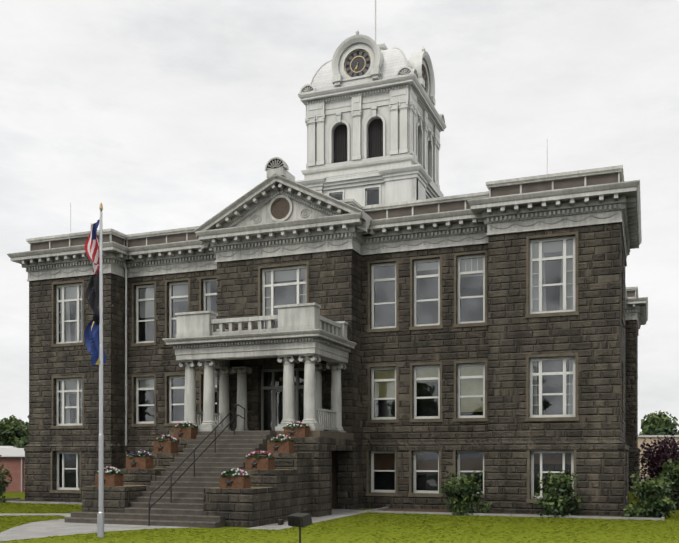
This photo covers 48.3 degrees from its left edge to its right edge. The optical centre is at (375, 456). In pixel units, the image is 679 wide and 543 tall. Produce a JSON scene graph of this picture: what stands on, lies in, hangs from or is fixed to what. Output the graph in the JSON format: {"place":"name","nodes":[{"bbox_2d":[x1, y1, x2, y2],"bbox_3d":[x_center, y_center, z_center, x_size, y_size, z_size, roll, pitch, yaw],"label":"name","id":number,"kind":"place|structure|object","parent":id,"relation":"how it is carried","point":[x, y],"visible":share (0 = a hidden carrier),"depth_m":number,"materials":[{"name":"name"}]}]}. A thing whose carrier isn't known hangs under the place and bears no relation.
{"place":"outdoors","nodes":[
{"label":"outdoors","id":0,"kind":"place"},
{"bbox_2d":[0,457,24,491],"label":"brick building","id":1,"kind":"structure","parent":0,"point":[13,464],"depth_m":50.48,"materials":[{"name":"brick"}]},
{"bbox_2d":[24,222,639,526],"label":"courthouse stone walls","id":2,"kind":"structure","parent":0,"point":[599,436],"depth_m":33.53,"materials":[{"name":"brown stone"}]},
{"bbox_2d":[104,468,291,488],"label":"stone ledge caps","id":3,"kind":"object","parent":2,"relation":"on","point":[214,487],"visible":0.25,"depth_m":27.24,"materials":[{"name":"stone"}]},
{"bbox_2d":[95,427,309,488],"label":"planter boxes","id":4,"kind":"object","parent":2,"relation":"on","point":[238,482],"visible":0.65,"depth_m":28.84,"materials":[{"name":"brown wood"}]},
{"bbox_2d":[104,429,295,485],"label":"planter stars","id":5,"kind":"object","parent":4,"relation":"attached to","point":[229,482],"visible":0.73,"depth_m":28.95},
{"bbox_2d":[95,421,310,476],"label":"flowers","id":6,"kind":"object","parent":4,"relation":"in","point":[248,455],"visible":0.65,"depth_m":27.50,"materials":[{"name":"pink plant"}]},
{"bbox_2d":[56,188,574,498],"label":"window frames","id":7,"kind":"structure","parent":2,"relation":"in","point":[540,259],"depth_m":34.09,"materials":[{"name":"white wood"}]},
{"bbox_2d":[59,190,572,494],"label":"window reflections","id":8,"kind":"object","parent":7,"relation":"in","point":[420,401],"visible":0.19,"depth_m":34.08,"materials":[{"name":"grey glass"}]},
{"bbox_2d":[7,157,647,335],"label":"cornice","id":9,"kind":"structure","parent":2,"relation":"attached to","point":[247,223],"depth_m":34.13,"materials":[{"name":"grey stone"}]},
{"bbox_2d":[31,173,634,296],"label":"parapet panels","id":10,"kind":"object","parent":9,"relation":"attached to","point":[526,188],"visible":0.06,"depth_m":33.82,"materials":[{"name":"stone"}]},
{"bbox_2d":[50,231,637,502],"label":"window surrounds","id":11,"kind":"object","parent":2,"relation":"attached to","point":[334,435],"visible":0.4,"depth_m":33.83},
{"bbox_2d":[0,491,678,542],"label":"lawn","id":12,"kind":"structure","parent":0,"point":[20,495],"depth_m":23.81,"materials":[{"name":"green plant"}]},
{"bbox_2d":[97,212,103,537],"bbox_3d":[-8.022,-2.378,22.060,0.195,9.500,0.170,0,0,20],"label":"flagpole","id":13,"kind":"object","parent":12,"relation":"on","point":[100,523],"visible":0.96,"depth_m":22.01,"materials":[{"name":"silver metal"}]},
{"bbox_2d":[84,223,98,273],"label":"flag stripes","id":14,"kind":"object","parent":13,"relation":"attached to","point":[94,251],"depth_m":22.16,"materials":[{"name":"red fabric"}]},
{"bbox_2d":[91,220,98,239],"bbox_3d":[-8.177,-6.638,22.132,0.288,0.581,0.162,0,0,41],"label":"flag canton","id":15,"kind":"object","parent":14,"relation":"attached to","point":[94,229],"visible":0.94,"depth_m":22.16,"materials":[{"name":"blue fabric"}]},
{"bbox_2d":[86,270,98,324],"bbox_3d":[-8.287,-4.659,22.201,0.467,1.638,0.393,0,0,39],"label":"black flag","id":16,"kind":"object","parent":13,"relation":"attached to","point":[92,292],"visible":0.83,"depth_m":22.12,"materials":[{"name":"black fabric"}]},
{"bbox_2d":[84,315,105,366],"bbox_3d":[-8.266,-3.409,22.155,0.589,1.538,0.388,0,0,20],"label":"blue flag","id":17,"kind":"object","parent":13,"relation":"attached to","point":[91,337],"visible":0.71,"depth_m":22.16,"materials":[{"name":"blue fabric"}]},
{"bbox_2d":[65,431,273,527],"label":"entrance stair treads","id":18,"kind":"object","parent":12,"relation":"on","point":[261,446],"visible":0.46,"depth_m":27.73,"materials":[{"name":"concrete"}]},
{"bbox_2d":[64,430,269,523],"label":"stair nosings","id":19,"kind":"object","parent":18,"relation":"on","point":[186,482],"visible":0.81,"depth_m":27.76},
{"bbox_2d":[0,509,366,540],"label":"pavement walks","id":20,"kind":"structure","parent":12,"relation":"on","point":[58,527],"depth_m":25.06,"materials":[{"name":"concrete"}]},
{"bbox_2d":[148,404,244,525],"bbox_3d":[-10.218,0.111,29.911,7.799,4.522,6.498,0,0,20],"label":"stair handrail","id":21,"kind":"object","parent":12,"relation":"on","point":[170,488],"visible":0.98,"depth_m":27.93,"materials":[{"name":"black metal"}]},
{"bbox_2d":[278,513,311,542],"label":"floodlight","id":22,"kind":"object","parent":12,"relation":"on","point":[299,520],"visible":1,"depth_m":19.05,"materials":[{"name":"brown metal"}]},
{"bbox_2d":[59,51,572,495],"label":"window panes","id":23,"kind":"structure","parent":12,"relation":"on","point":[371,199],"depth_m":35.00,"materials":[{"name":"glass"}]},
{"bbox_2d":[162,302,355,431],"bbox_3d":[-4.987,-3.588,33.004,7.360,5.160,4.010,0,0,20],"label":"portico","id":24,"kind":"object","parent":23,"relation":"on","point":[308,335],"visible":0.9,"depth_m":31.95,"materials":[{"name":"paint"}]},
{"bbox_2d":[99,50,426,379],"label":"trim","id":25,"kind":"structure","parent":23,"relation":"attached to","point":[101,207],"depth_m":43.97,"materials":[{"name":"brown metal"}]},
{"bbox_2d":[271,198,289,218],"bbox_3d":[-4.370,-11.368,34.721,1.000,1.000,0.050,0,0,20],"label":"pediment seal","id":26,"kind":"object","parent":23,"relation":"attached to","point":[280,208],"visible":0.79,"depth_m":34.71,"materials":[{"name":"brown stone"}]},
{"bbox_2d":[261,368,303,430],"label":"entrance door frames","id":27,"kind":"structure","parent":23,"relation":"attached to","point":[276,389],"depth_m":35.34,"materials":[{"name":"grey paint"}]},
{"bbox_2d":[70,139,547,456],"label":"down pipes and rods","id":28,"kind":"object","parent":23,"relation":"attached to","point":[126,329],"visible":0.46,"depth_m":38.99,"materials":[{"name":"paint"}]},
{"bbox_2d":[60,240,572,423],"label":"window curtains","id":29,"kind":"object","parent":23,"relation":"attached to","point":[72,295],"depth_m":34.89,"materials":[{"name":"grey fabric"}]},
{"bbox_2d":[29,213,638,331],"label":"dentils","id":30,"kind":"object","parent":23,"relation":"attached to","point":[363,247],"visible":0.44,"depth_m":34.25,"materials":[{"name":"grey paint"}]},
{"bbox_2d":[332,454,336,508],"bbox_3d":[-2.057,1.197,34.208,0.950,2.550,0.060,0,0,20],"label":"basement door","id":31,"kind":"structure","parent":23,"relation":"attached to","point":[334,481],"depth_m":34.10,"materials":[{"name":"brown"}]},
{"bbox_2d":[295,0,445,205],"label":"clock tower","id":32,"kind":"structure","parent":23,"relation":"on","point":[401,106],"depth_m":43.75,"materials":[{"name":"white paint"}]},
{"bbox_2d":[335,119,382,162],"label":"louvers","id":33,"kind":"object","parent":32,"relation":"attached to","point":[373,139],"visible":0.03,"depth_m":43.95,"materials":[{"name":"black wood"}]},
{"bbox_2d":[312,48,411,90],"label":"dome roof","id":34,"kind":"structure","parent":32,"relation":"on","point":[394,62],"depth_m":43.91,"materials":[{"name":"white metal"}]},
{"bbox_2d":[345,50,425,89],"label":"tower clock bands","id":35,"kind":"object","parent":32,"relation":"on","point":[350,57],"visible":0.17,"depth_m":44.04,"materials":[{"name":"grey"}]},
{"bbox_2d":[351,50,423,78],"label":"tower clock faces","id":36,"kind":"object","parent":32,"relation":"on","point":[360,60],"depth_m":44.01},
{"bbox_2d":[375,366,482,411],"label":"window blinds","id":37,"kind":"object","parent":23,"relation":"attached to","point":[426,371],"depth_m":33.50,"materials":[{"name":"beige fabric"}]},
{"bbox_2d":[375,453,570,470],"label":"window blinds","id":38,"kind":"object","parent":23,"relation":"attached to","point":[465,458],"depth_m":33.46,"materials":[{"name":"brown"}]},
{"bbox_2d":[0,499,641,516],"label":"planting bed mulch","id":39,"kind":"object","parent":12,"relation":"on","point":[417,510],"visible":0.29,"depth_m":32.60,"materials":[{"name":"brown soil"}]},
{"bbox_2d":[0,498,664,520],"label":"planting bed kerb","id":40,"kind":"structure","parent":12,"relation":"on","point":[662,518],"depth_m":30.10,"materials":[{"name":"concrete"}]},
{"bbox_2d":[0,410,678,517],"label":"leaves","id":41,"kind":"object","parent":12,"relation":"on","point":[677,506],"visible":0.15,"depth_m":30.78,"materials":[{"name":"brown plant"}]},
{"bbox_2d":[629,430,678,498],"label":"purple foliage","id":42,"kind":"object","parent":12,"relation":"on","point":[656,461],"visible":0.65,"depth_m":41.20,"materials":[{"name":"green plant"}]},
{"bbox_2d":[0,435,678,491],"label":"building","id":43,"kind":"structure","parent":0,"point":[8,451],"depth_m":58.28,"materials":[{"name":"grey"}]},
{"bbox_2d":[0,0,678,434],"label":"sky","id":44,"kind":"structure","parent":0,"point":[161,114],"materials":[{"name":"white"}]},
{"label":"terrain","id":45,"kind":"structure","parent":0,"visible":0},
{"bbox_2d":[638,437,678,476],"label":"tan building","id":46,"kind":"structure","parent":45,"relation":"on","point":[641,440],"depth_m":87.84,"materials":[{"name":"beige"}]}
]}

